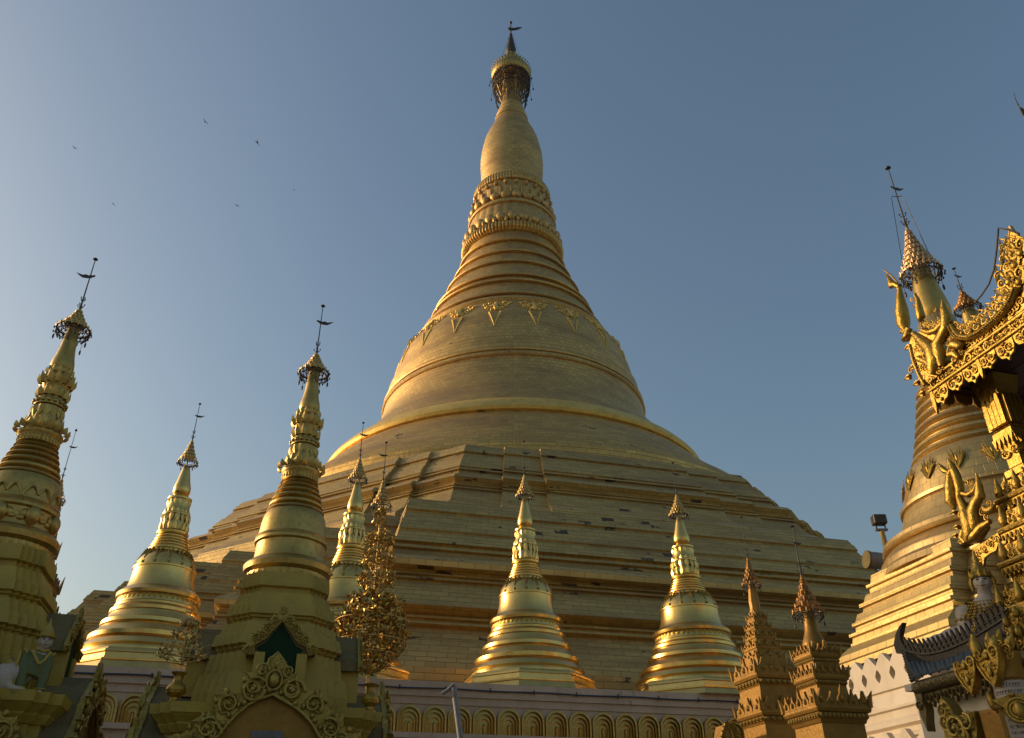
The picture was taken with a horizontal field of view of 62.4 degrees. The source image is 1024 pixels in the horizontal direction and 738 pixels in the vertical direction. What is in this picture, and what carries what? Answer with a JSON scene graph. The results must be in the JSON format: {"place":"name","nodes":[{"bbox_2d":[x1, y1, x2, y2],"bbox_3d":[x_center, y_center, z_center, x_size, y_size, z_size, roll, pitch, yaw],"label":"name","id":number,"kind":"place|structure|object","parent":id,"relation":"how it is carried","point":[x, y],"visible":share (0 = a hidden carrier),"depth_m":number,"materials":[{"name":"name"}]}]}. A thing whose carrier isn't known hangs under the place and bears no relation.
{"place":"outdoors","nodes":[
{"label":"outdoors","id":0,"kind":"place"},
{"bbox_2d":[49,429,76,613],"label":"flamed spire","id":1,"kind":"structure","parent":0,"point":[56,588],"depth_m":19.81,"materials":[{"name":"paint"}]},
{"bbox_2d":[0,0,1023,613],"label":"sky","id":2,"kind":"structure","parent":0,"point":[715,176],"materials":[{"name":"blue"}]},
{"bbox_2d":[714,721,741,737],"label":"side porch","id":3,"kind":"object","parent":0,"point":[723,731],"visible":1,"depth_m":14.47,"materials":[{"name":"paint"}]},
{"bbox_2d":[728,516,796,737],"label":"tiered spire","id":4,"kind":"structure","parent":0,"point":[761,681],"depth_m":15.01,"materials":[{"name":"paint"}]},
{"bbox_2d":[778,525,872,737],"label":"tiered spire","id":5,"kind":"structure","parent":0,"point":[826,705],"depth_m":12.16,"materials":[{"name":"paint"}]},
{"bbox_2d":[883,225,1023,479],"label":"carved eave roof","id":6,"kind":"structure","parent":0,"point":[983,372],"depth_m":10.56,"materials":[{"name":"paint"}]},
{"bbox_2d":[938,458,1023,617],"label":"tiered carved roof","id":7,"kind":"structure","parent":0,"point":[975,523],"depth_m":8.45,"materials":[{"name":"paint"}]},
{"bbox_3d":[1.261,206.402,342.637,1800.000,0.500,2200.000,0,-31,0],"label":"ground","id":8,"kind":"structure","parent":0,"visible":0},
{"bbox_2d":[0,258,106,737],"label":"roof stupa shrine","id":9,"kind":"object","parent":8,"relation":"on","point":[65,704],"visible":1,"depth_m":12.49,"materials":[{"name":"gold metal"}]},
{"bbox_2d":[0,618,56,691],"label":"guardian statue","id":10,"kind":"object","parent":9,"relation":"on","point":[24,668],"visible":0.94,"depth_m":11.20,"materials":[{"name":"green paint"}]},
{"bbox_2d":[125,304,393,737],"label":"roof stupa shrine","id":11,"kind":"object","parent":8,"relation":"on","point":[284,662],"visible":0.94,"depth_m":12.81,"materials":[{"name":"gold metal"}]},
{"bbox_2d":[156,610,209,701],"bbox_3d":[-4.738,4.120,12.143,0.713,1.310,0.682,0,-31,0],"label":"offering vase","id":12,"kind":"object","parent":11,"relation":"on","point":[176,689],"visible":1,"depth_m":12.07,"materials":[{"name":"gold metal"}]},
{"bbox_2d":[361,683,378,711],"bbox_3d":[-2.116,4.922,12.633,0.261,0.408,0.261,0,-31,0],"label":"offering vase","id":13,"kind":"object","parent":11,"relation":"on","point":[370,699],"visible":0.89,"depth_m":12.55,"materials":[{"name":"gold metal"}]},
{"bbox_2d":[333,441,411,692],"bbox_3d":[-3.952,7.987,23.211,2.326,13.290,2.283,-27,-40,37],"label":"gilded leaf tree","id":14,"kind":"object","parent":8,"relation":"on","point":[359,611],"visible":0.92,"depth_m":23.61,"materials":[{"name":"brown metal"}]},
{"bbox_2d":[73,664,744,737],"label":"plinth wall","id":15,"kind":"structure","parent":8,"relation":"on","point":[422,713],"depth_m":26.00,"materials":[{"name":"paint"}]},
{"bbox_2d":[76,403,203,669],"bbox_3d":[-11.317,5.408,28.265,4.760,9.734,4.760,-17,-34,25],"label":"plinth stupa","id":16,"kind":"object","parent":15,"relation":"on","point":[157,597],"visible":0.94,"depth_m":26.02,"materials":[{"name":"gold metal"}]},
{"bbox_2d":[327,422,409,679],"bbox_3d":[-5.615,6.182,29.622,4.760,9.734,4.760,-17,-34,25],"label":"plinth stupa","id":17,"kind":"object","parent":15,"relation":"on","point":[345,566],"visible":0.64,"depth_m":28.73,"materials":[{"name":"gold metal"}]},
{"bbox_2d":[74,672,738,702],"bbox_3d":[1.505,10.192,26.523,34.500,0.064,0.041,8,-32,-13],"label":"cable","id":18,"kind":"object","parent":15,"relation":"attached to","point":[465,689],"visible":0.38,"depth_m":26.15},
{"bbox_2d":[68,21,879,689],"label":"great stupa","id":19,"kind":"object","parent":15,"relation":"on","point":[514,343],"visible":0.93,"depth_m":51.81,"materials":[{"name":"gold metal"}]},
{"bbox_2d":[464,440,596,688],"bbox_3d":[0.496,7.012,31.077,4.760,9.734,4.760,-17,-34,25],"label":"plinth stupa","id":20,"kind":"object","parent":15,"relation":"on","point":[527,645],"visible":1,"depth_m":28.60,"materials":[{"name":"gold metal"}]},
{"bbox_2d":[632,462,742,695],"bbox_3d":[6.665,7.933,32.495,5.331,9.540,5.331,8,-32,-13],"label":"plinth stupa","id":21,"kind":"object","parent":15,"relation":"on","point":[694,649],"visible":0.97,"depth_m":30.12,"materials":[{"name":"gold metal"}]},
{"bbox_2d":[441,683,463,737],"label":"leaning pole","id":22,"kind":"object","parent":8,"relation":"on","point":[452,687],"visible":1,"depth_m":19.86,"materials":[{"name":"grey metal"}]},
{"bbox_2d":[862,550,883,569],"bbox_3d":[11.710,10.376,24.627,0.709,10.473,0.572,3,-31,-5],"label":"drum spotlight","id":23,"kind":"object","parent":8,"relation":"on","point":[872,560],"visible":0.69,"depth_m":26.95,"materials":[{"name":"grey paint"}]},
{"bbox_2d":[870,514,887,547],"bbox_3d":[12.325,10.023,25.396,0.440,11.861,0.370,0,-31,0],"label":"floodlight mast","id":24,"kind":"object","parent":8,"relation":"on","point":[878,520],"visible":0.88,"depth_m":28.15,"materials":[{"name":"black metal"}]},
{"bbox_2d":[904,682,944,737],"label":"statue plinth","id":25,"kind":"structure","parent":8,"relation":"on","point":[939,733],"depth_m":7.56,"materials":[{"name":"beige paint"}]},
{"bbox_2d":[924,549,1008,676],"bbox_3d":[4.312,2.337,8.039,0.947,1.214,0.471,-12,-33,19],"label":"guardian statue","id":26,"kind":"object","parent":25,"relation":"on","point":[982,581],"visible":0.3,"depth_m":8.00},
{"bbox_2d":[839,166,1013,737],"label":"stupa","id":27,"kind":"object","parent":8,"relation":"on","point":[919,582],"visible":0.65,"depth_m":18.81,"materials":[{"name":"gold metal"}]},
{"bbox_2d":[894,601,1023,731],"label":"crested roof","id":28,"kind":"structure","parent":8,"relation":"on","point":[920,661],"depth_m":7.01,"materials":[{"name":"grey-blue roof metal"},{"name":"dark brown wood"},{"name":"gold paint"}]},
{"bbox_2d":[996,601,1023,650],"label":"carved bracket","id":29,"kind":"object","parent":28,"relation":"attached to","point":[1013,623],"visible":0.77,"depth_m":6.43,"materials":[{"name":"paint"}]},
{"bbox_2d":[952,267,983,331],"bbox_3d":[14.423,4.630,22.800,3.200,18.443,3.200,0,-31,0],"label":"stupa","id":30,"kind":"object","parent":8,"relation":"on","point":[965,304],"visible":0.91,"depth_m":26.58,"materials":[{"name":"gold metal"}]},
{"bbox_2d":[937,697,1005,737],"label":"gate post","id":31,"kind":"object","parent":8,"relation":"on","point":[955,721],"visible":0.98,"depth_m":6.33,"materials":[{"name":"metal"}]},
{"bbox_2d":[953,625,1023,737],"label":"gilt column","id":32,"kind":"structure","parent":8,"relation":"on","point":[996,662],"depth_m":5.95,"materials":[{"name":"paint"}]},
{"bbox_2d":[1014,94,1023,115],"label":"roof vane","id":33,"kind":"object","parent":8,"relation":"on","point":[1021,111],"visible":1,"depth_m":19.87,"materials":[{"name":"grey metal"}]}
]}

